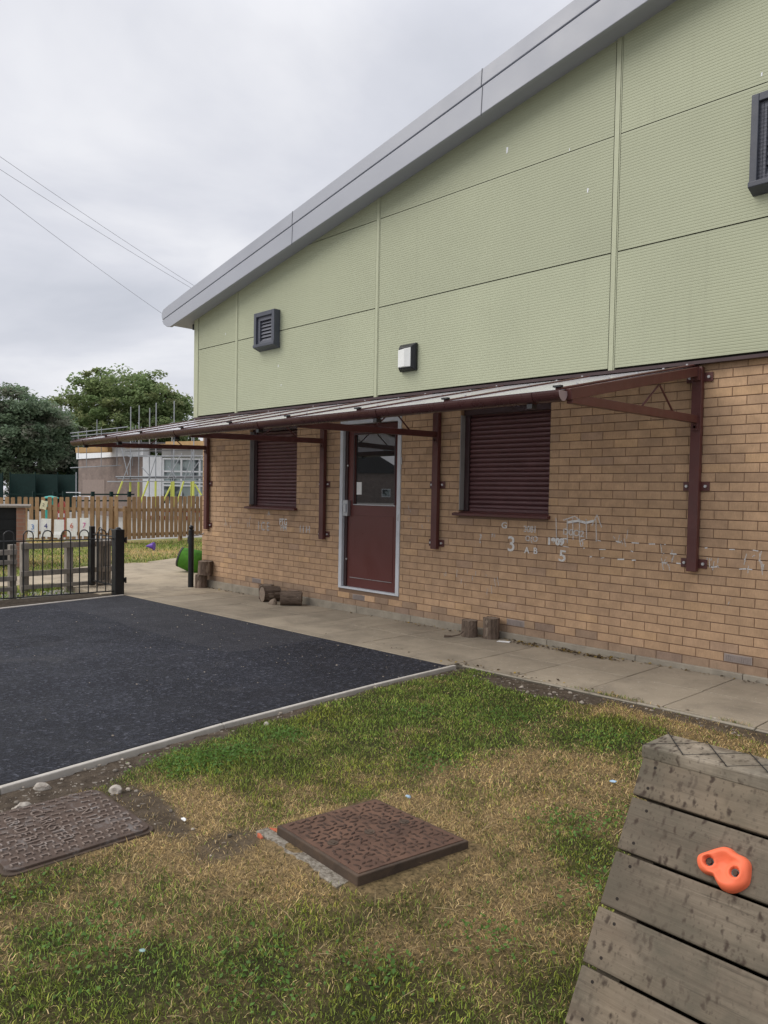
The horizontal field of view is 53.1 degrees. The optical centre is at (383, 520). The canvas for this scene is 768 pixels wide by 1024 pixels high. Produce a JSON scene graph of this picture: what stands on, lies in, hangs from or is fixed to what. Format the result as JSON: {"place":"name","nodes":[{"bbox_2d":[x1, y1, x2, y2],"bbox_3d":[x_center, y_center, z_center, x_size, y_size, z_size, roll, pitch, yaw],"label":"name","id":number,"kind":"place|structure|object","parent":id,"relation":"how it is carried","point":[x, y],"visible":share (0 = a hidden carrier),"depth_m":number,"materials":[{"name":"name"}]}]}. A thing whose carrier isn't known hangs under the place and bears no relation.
{"place":"outdoors","nodes":[
{"label":"outdoors","id":0,"kind":"place"},
{"bbox_2d":[45,496,58,518],"bbox_3d":[-10.849,-0.162,25.004,0.480,1.276,0.480,-1,3,-44],"label":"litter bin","id":1,"kind":"object","parent":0,"point":[46,511],"visible":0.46,"depth_m":24.84,"materials":[{"name":"teal plastic"}]},
{"bbox_2d":[0,593,111,607],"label":"kerb","id":2,"kind":"structure","parent":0,"point":[19,602],"depth_m":10.15,"materials":[{"name":"grey concrete"}]},
{"bbox_2d":[1,195,160,312],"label":"overhead cable","id":3,"kind":"object","parent":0,"point":[74,250],"visible":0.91,"depth_m":37.14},
{"bbox_2d":[0,169,190,287],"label":"overhead cable","id":4,"kind":"object","parent":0,"point":[91,227],"visible":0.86,"depth_m":37.00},
{"bbox_2d":[1,157,190,283],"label":"overhead cable","id":5,"kind":"object","parent":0,"point":[89,217],"visible":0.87,"depth_m":36.88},
{"bbox_2d":[0,537,201,599],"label":"lawn","id":6,"kind":"structure","parent":0,"point":[148,540],"depth_m":17.76,"materials":[{"name":"green plant"}]},
{"bbox_2d":[0,504,30,567],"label":"playhouse","id":7,"kind":"object","parent":6,"relation":"on","point":[13,518],"visible":0.79,"depth_m":14.21,"materials":[{"name":"wood"}]},
{"bbox_2d":[0,496,202,543],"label":"picket fence","id":8,"kind":"object","parent":6,"relation":"on","point":[177,513],"visible":0.57,"depth_m":21.23,"materials":[{"name":"brown wood"}]},
{"bbox_2d":[28,520,37,537],"bbox_3d":[-9.704,0.230,21.219,0.286,0.490,0.027,1,2,6],"label":"number sheet","id":9,"kind":"object","parent":8,"relation":"attached to","point":[33,526],"visible":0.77,"depth_m":21.22,"materials":[{"name":"paper"}]},
{"bbox_2d":[40,500,47,509],"bbox_3d":[-9.379,-0.423,21.163,0.191,0.240,0.026,14,3,5],"label":"number sheet","id":10,"kind":"object","parent":8,"relation":"attached to","point":[43,504],"visible":1,"depth_m":21.17,"materials":[{"name":"beige paper"}]},
{"bbox_2d":[41,518,50,536],"bbox_3d":[-9.324,0.203,21.178,0.286,0.500,0.026,2,2,6],"label":"number sheet","id":11,"kind":"object","parent":8,"relation":"attached to","point":[45,524],"visible":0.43,"depth_m":21.18,"materials":[{"name":"paper"}]},
{"bbox_2d":[54,519,63,537],"bbox_3d":[-8.946,0.230,21.135,0.285,0.500,0.035,1,2,6],"label":"number sheet","id":12,"kind":"object","parent":8,"relation":"attached to","point":[58,527],"visible":0.93,"depth_m":21.14,"materials":[{"name":"paper"}]},
{"bbox_2d":[67,518,76,535],"bbox_3d":[-8.577,0.194,21.100,0.286,0.500,0.026,0,2,6],"label":"number sheet","id":13,"kind":"object","parent":8,"relation":"attached to","point":[72,525],"visible":1,"depth_m":21.10,"materials":[{"name":"paper"}]},
{"bbox_2d":[80,518,88,535],"bbox_3d":[-8.220,0.185,21.062,0.261,0.500,0.026,1,2,6],"label":"number sheet","id":14,"kind":"object","parent":8,"relation":"attached to","point":[84,523],"visible":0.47,"depth_m":21.07,"materials":[{"name":"paper"}]},
{"bbox_2d":[146,542,155,549],"bbox_3d":[-5.755,0.637,18.885,0.218,0.201,0.205,1,2,3],"label":"toy cone","id":15,"kind":"object","parent":6,"relation":"on","point":[152,545],"visible":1,"depth_m":18.83,"materials":[{"name":"purple plastic"}]},
{"bbox_2d":[0,490,201,599],"bbox_3d":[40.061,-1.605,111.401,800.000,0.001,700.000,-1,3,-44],"label":"ground","id":16,"kind":"structure","parent":0,"point":[120,524],"depth_m":30.57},
{"bbox_2d":[0,544,16,599],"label":"post and rail fence","id":17,"kind":"object","parent":16,"relation":"on","point":[8,589],"visible":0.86,"depth_m":10.31,"materials":[{"name":"grey wood"}]},
{"bbox_2d":[0,472,77,511],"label":"screen fence","id":18,"kind":"object","parent":16,"relation":"on","point":[39,483],"visible":0.66,"depth_m":49.63,"materials":[{"name":"green"}]},
{"bbox_2d":[3,462,77,497],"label":"hedge","id":19,"kind":"object","parent":16,"relation":"on","point":[73,471],"visible":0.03,"depth_m":63.09,"materials":[{"name":"green plant"}]},
{"bbox_2d":[0,382,82,496],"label":"broadleaf tree","id":20,"kind":"object","parent":16,"relation":"on","point":[27,424],"visible":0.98,"depth_m":59.91,"materials":[{"name":"green plant"}]},
{"bbox_2d":[0,529,113,599],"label":"bow top railing","id":21,"kind":"object","parent":16,"relation":"on","point":[52,540],"visible":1,"depth_m":10.12,"materials":[{"name":"black metal"}]},
{"bbox_2d":[58,501,64,536],"bbox_3d":[-10.068,-0.035,24.003,0.260,1.120,0.070,1,2,6],"label":"activity toy","id":22,"kind":"object","parent":16,"relation":"on","point":[64,516],"visible":0.22,"depth_m":23.97,"materials":[{"name":"red plastic"}]},
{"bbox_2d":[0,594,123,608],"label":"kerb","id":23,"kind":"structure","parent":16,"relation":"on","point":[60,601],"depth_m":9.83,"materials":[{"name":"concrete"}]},
{"bbox_2d":[41,423,88,474],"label":"broadleaf tree","id":24,"kind":"object","parent":16,"relation":"on","point":[72,458],"visible":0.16,"depth_m":64.68,"materials":[{"name":"green plant"}]},
{"bbox_2d":[19,540,111,595],"bbox_3d":[-4.691,0.802,11.367,1.340,0.992,0.136,-1,3,-44],"label":"post and rail fence","id":25,"kind":"object","parent":16,"relation":"on","point":[65,570],"visible":0.53,"depth_m":11.33,"materials":[{"name":"grey wood"}]},
{"bbox_2d":[0,491,133,525],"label":"post rail barrier","id":26,"kind":"object","parent":16,"relation":"on","point":[64,494],"visible":0.42,"depth_m":26.98,"materials":[{"name":"green"}]},
{"bbox_2d":[66,492,89,525],"bbox_3d":[-12.149,-0.420,30.536,0.714,1.409,1.218,1,2,6],"label":"goal frame","id":27,"kind":"object","parent":16,"relation":"on","point":[77,496],"visible":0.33,"depth_m":30.74,"materials":[{"name":"white paint"}]},
{"bbox_2d":[47,363,193,457],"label":"broadleaf tree","id":28,"kind":"object","parent":16,"relation":"on","point":[102,399],"visible":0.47,"depth_m":74.00,"materials":[{"name":"green plant"}]},
{"bbox_2d":[70,401,202,521],"bbox_3d":[-13.047,-2.961,39.208,10.462,5.801,4.178,2,2,30],"label":"scaffolding","id":29,"kind":"object","parent":16,"relation":"on","point":[78,450],"visible":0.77,"depth_m":37.68,"materials":[{"name":"grey metal"}]},
{"bbox_2d":[76,442,202,519],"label":"building","id":30,"kind":"structure","parent":16,"relation":"on","point":[93,479],"depth_m":40.85,"materials":[{"name":"white brick"}]},
{"bbox_2d":[162,459,163,495],"bbox_3d":[-11.454,-2.019,39.838,0.090,2.433,0.068,1,2,7],"label":"window frame","id":31,"kind":"structure","parent":30,"relation":"in","point":[162,459],"depth_m":39.80,"materials":[{"name":"white paint"}]},
{"bbox_2d":[180,460,182,495],"bbox_3d":[-10.481,-1.997,39.722,0.090,2.433,0.068,1,2,7],"label":"window frame","id":32,"kind":"structure","parent":30,"relation":"in","point":[181,461],"depth_m":39.68,"materials":[{"name":"white paint"}]},
{"bbox_2d":[162,485,202,486],"bbox_3d":[-9.938,-1.782,39.663,3.152,0.080,0.074,1,2,7],"label":"window frame","id":33,"kind":"structure","parent":30,"relation":"in","point":[162,485],"depth_m":39.65,"materials":[{"name":"white paint"}]},
{"bbox_2d":[162,482,202,482],"bbox_3d":[-9.935,-1.952,39.657,3.152,0.080,0.074,1,2,7],"label":"window frame","id":34,"kind":"structure","parent":30,"relation":"in","point":[162,482],"depth_m":39.69,"materials":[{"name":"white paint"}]},
{"bbox_2d":[162,470,202,472],"bbox_3d":[-9.924,-2.511,39.638,3.152,0.080,0.074,1,2,7],"label":"window frame","id":35,"kind":"structure","parent":30,"relation":"in","point":[162,470],"depth_m":39.66,"materials":[{"name":"white paint"}]},
{"bbox_2d":[162,458,202,459],"bbox_3d":[-9.913,-3.161,39.615,3.152,0.080,0.074,1,2,7],"label":"window frame","id":36,"kind":"structure","parent":30,"relation":"in","point":[162,458],"depth_m":39.63,"materials":[{"name":"white paint"}]},
{"bbox_2d":[164,459,202,503],"bbox_3d":[-9.927,-1.987,39.713,3.152,2.433,0.040,1,2,7],"label":"window","id":37,"kind":"structure","parent":30,"relation":"in","point":[185,490],"depth_m":39.75,"materials":[{"name":"grey glass"}]},
{"bbox_2d":[198,460,200,503],"bbox_3d":[-9.508,-1.976,39.606,0.090,2.433,0.068,1,2,7],"label":"window frame","id":38,"kind":"structure","parent":30,"relation":"in","point":[199,488],"depth_m":39.58,"materials":[{"name":"white paint"}]},
{"bbox_2d":[177,436,199,457],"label":"broadleaf tree","id":39,"kind":"object","parent":16,"relation":"on","point":[195,439],"depth_m":79.13,"materials":[{"name":"green plant"}]},
{"bbox_2d":[0,665,455,794],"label":"edging kerb","id":40,"kind":"structure","parent":16,"relation":"on","point":[58,773],"depth_m":4.40,"materials":[{"name":"concrete"}]},
{"bbox_2d":[162,0,767,683],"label":"school building","id":41,"kind":"structure","parent":16,"relation":"on","point":[576,188],"depth_m":7.27,"materials":[{"name":"brick"}]},
{"bbox_2d":[343,422,401,592],"bbox_3d":[-0.125,-0.159,9.071,0.113,1.966,1.017,-1,3,-44],"label":"door","id":42,"kind":"structure","parent":41,"relation":"in","point":[370,502],"depth_m":9.13,"materials":[{"name":"red metal"}]},
{"bbox_2d":[70,364,712,571],"bbox_3d":[-0.815,-0.567,8.277,2.019,1.702,7.814,-1,3,-44],"label":"canopy","id":43,"kind":"object","parent":41,"relation":"attached to","point":[580,391],"visible":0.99,"depth_m":6.45,"materials":[{"name":"brown metal"}]},
{"bbox_2d":[398,343,417,371],"bbox_3d":[0.244,-1.794,8.447,0.112,0.300,0.246,-1,3,-44],"label":"wall lamp","id":44,"kind":"object","parent":41,"relation":"attached to","point":[407,357],"visible":1,"depth_m":8.39,"materials":[{"name":"black paint"}]},
{"bbox_2d":[462,665,767,732],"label":"path kerb","id":45,"kind":"structure","parent":16,"relation":"on","point":[702,717],"depth_m":5.25,"materials":[{"name":"concrete"}]},
{"bbox_2d":[574,686,749,724],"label":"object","id":46,"kind":"structure","parent":45,"relation":"on","point":[636,700],"depth_m":5.39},
{"bbox_2d":[0,595,446,784],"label":"tarmac yard","id":47,"kind":"structure","parent":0,"point":[59,671],"depth_m":5.97,"materials":[{"name":"grey asphalt"}]},
{"bbox_2d":[15,607,440,735],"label":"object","id":48,"kind":"structure","parent":0,"point":[219,646],"depth_m":6.64,"materials":[{"name":"grey gravel"}]},
{"bbox_2d":[0,0,572,489],"label":"sky","id":49,"kind":"structure","parent":0,"point":[187,130],"materials":[{"name":"white"}]},
{"bbox_2d":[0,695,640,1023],"bbox_3d":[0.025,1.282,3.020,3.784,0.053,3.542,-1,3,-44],"label":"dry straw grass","id":50,"kind":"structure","parent":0,"point":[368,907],"depth_m":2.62,"materials":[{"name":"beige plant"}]},
{"bbox_2d":[0,668,739,859],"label":"gravel","id":51,"kind":"structure","parent":0,"point":[171,810],"depth_m":3.97,"materials":[{"name":"grey gravel"}]},
{"bbox_2d":[0,668,767,1023],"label":"lawn ground","id":52,"kind":"structure","parent":0,"point":[160,806],"depth_m":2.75,"materials":[{"name":"green plant"}]},
{"bbox_2d":[14,802,31,808],"bbox_3d":[-1.594,1.260,3.391,0.072,0.031,0.052,0,2,-28],"label":"stone","id":53,"kind":"object","parent":52,"relation":"on","point":[21,804],"visible":0.56,"depth_m":3.38,"materials":[{"name":"white stone"}]},
{"bbox_2d":[33,782,51,790],"bbox_3d":[-1.617,1.261,3.641,0.078,0.041,0.065,2,2,20],"label":"stone","id":54,"kind":"object","parent":52,"relation":"on","point":[41,786],"visible":1,"depth_m":3.62,"materials":[{"name":"white stone"}]},
{"bbox_2d":[0,790,153,876],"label":"manhole cover","id":55,"kind":"object","parent":52,"relation":"on","point":[40,834],"visible":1,"depth_m":3.11,"materials":[{"name":"metal"}]},
{"bbox_2d":[108,784,121,793],"bbox_3d":[-1.255,1.256,3.588,0.068,0.039,0.058,2,2,27],"label":"stone","id":56,"kind":"object","parent":52,"relation":"on","point":[115,789],"visible":0.93,"depth_m":3.57,"materials":[{"name":"white stone"}]},
{"bbox_2d":[0,692,653,1023],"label":"clover weeds","id":57,"kind":"object","parent":52,"relation":"on","point":[348,985],"visible":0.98,"depth_m":2.62,"materials":[{"name":"green plant"}]},
{"bbox_2d":[256,799,467,888],"bbox_3d":[-0.110,1.305,3.059,0.577,0.148,0.698,-1,3,-44],"label":"manhole cover","id":58,"kind":"object","parent":52,"relation":"on","point":[361,844],"visible":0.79,"depth_m":2.97,"materials":[{"name":"metal"}]},
{"bbox_2d":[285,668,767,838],"bbox_3d":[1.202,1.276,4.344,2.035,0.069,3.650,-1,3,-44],"label":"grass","id":59,"kind":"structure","parent":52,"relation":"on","point":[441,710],"depth_m":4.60,"materials":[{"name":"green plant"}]},
{"bbox_2d":[565,731,767,1023],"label":"climbing ramp","id":60,"kind":"structure","parent":52,"relation":"on","point":[678,934],"depth_m":1.81,"materials":[{"name":"grey wood"}]},
{"bbox_2d":[0,558,767,730],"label":"footpath","id":61,"kind":"structure","parent":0,"point":[718,697],"depth_m":7.00,"materials":[{"name":"beige concrete"}]},
{"bbox_2d":[111,527,126,594],"bbox_3d":[-3.684,0.712,10.687,0.157,1.237,0.155,-1,3,-44],"label":"gate post","id":62,"kind":"object","parent":61,"relation":"on","point":[118,579],"visible":0.85,"depth_m":10.63,"materials":[{"name":"black metal"}]},
{"bbox_2d":[89,526,111,585],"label":"gate","id":63,"kind":"structure","parent":62,"relation":"attached to","point":[92,580],"depth_m":11.41,"materials":[{"name":"black metal"}]},
{"bbox_2d":[176,547,201,572],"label":"tunnel","id":64,"kind":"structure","parent":61,"relation":"on","point":[182,560],"depth_m":13.71,"materials":[{"name":"green plastic"}]},
{"bbox_2d":[187,525,203,586],"bbox_3d":[-2.866,0.641,11.668,0.248,1.141,0.104,-1,3,-44],"label":"latch post","id":65,"kind":"object","parent":61,"relation":"on","point":[190,539],"visible":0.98,"depth_m":11.57,"materials":[{"name":"black metal"}]},
{"bbox_2d":[195,574,206,587],"bbox_3d":[-2.755,0.915,11.585,0.182,0.208,0.186,2,2,23],"label":"log","id":66,"kind":"object","parent":61,"relation":"on","point":[200,581],"visible":0.95,"depth_m":11.51,"materials":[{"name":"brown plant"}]},
{"bbox_2d":[198,560,212,575],"bbox_3d":[-2.688,0.712,11.550,0.222,0.212,0.219,1,3,-23],"label":"log","id":67,"kind":"object","parent":66,"relation":"on","point":[205,567],"visible":1,"depth_m":11.46,"materials":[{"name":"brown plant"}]},
{"bbox_2d":[259,584,273,587],"bbox_3d":[-1.591,0.967,10.389,0.199,0.197,0.206,2,2,35],"label":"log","id":68,"kind":"object","parent":61,"relation":"on","point":[264,585],"visible":0.19,"depth_m":10.35,"materials":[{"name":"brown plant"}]},
{"bbox_2d":[259,586,280,601],"bbox_3d":[-1.506,0.975,10.155,0.242,0.212,0.203,0,2,-31],"label":"log","id":69,"kind":"object","parent":61,"relation":"on","point":[267,593],"visible":0.97,"depth_m":10.09,"materials":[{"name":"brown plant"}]},
{"bbox_2d":[268,598,276,604],"bbox_3d":[-1.424,1.045,9.854,0.094,0.087,0.133,-1,3,-44],"label":"wood chunk","id":70,"kind":"object","parent":61,"relation":"on","point":[273,601],"visible":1,"depth_m":9.81,"materials":[{"name":"beige wood"}]},
{"bbox_2d":[280,590,302,605],"bbox_3d":[-1.183,0.994,9.806,0.278,0.191,0.186,1,2,-1],"label":"log","id":71,"kind":"object","parent":61,"relation":"on","point":[292,598],"visible":1,"depth_m":9.73,"materials":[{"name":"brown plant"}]},
{"bbox_2d":[444,631,463,636],"bbox_3d":[0.697,1.137,7.654,0.196,0.070,0.032,1,2,2],"label":"stick","id":72,"kind":"object","parent":61,"relation":"on","point":[453,635],"visible":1,"depth_m":7.64,"materials":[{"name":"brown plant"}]},
{"bbox_2d":[461,619,477,637],"bbox_3d":[0.862,1.084,7.732,0.168,0.173,0.167,1,2,-11],"label":"log","id":73,"kind":"object","parent":61,"relation":"on","point":[469,627],"visible":1,"depth_m":7.67,"materials":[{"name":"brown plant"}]},
{"bbox_2d":[212,587,766,710],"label":"leaf litter","id":74,"kind":"object","parent":61,"relation":"on","point":[568,650],"visible":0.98,"depth_m":6.86,"materials":[{"name":"brown plant"}]},
{"bbox_2d":[483,616,499,639],"bbox_3d":[1.067,1.071,7.633,0.171,0.212,0.166,1,2,10],"label":"log","id":75,"kind":"object","parent":61,"relation":"on","point":[491,626],"visible":1,"depth_m":7.57,"materials":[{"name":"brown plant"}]},
{"bbox_2d":[456,664,767,734],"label":"path bed","id":76,"kind":"object","parent":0,"point":[458,666],"visible":0.15,"depth_m":5.59,"materials":[{"name":"grey concrete"}]}
]}

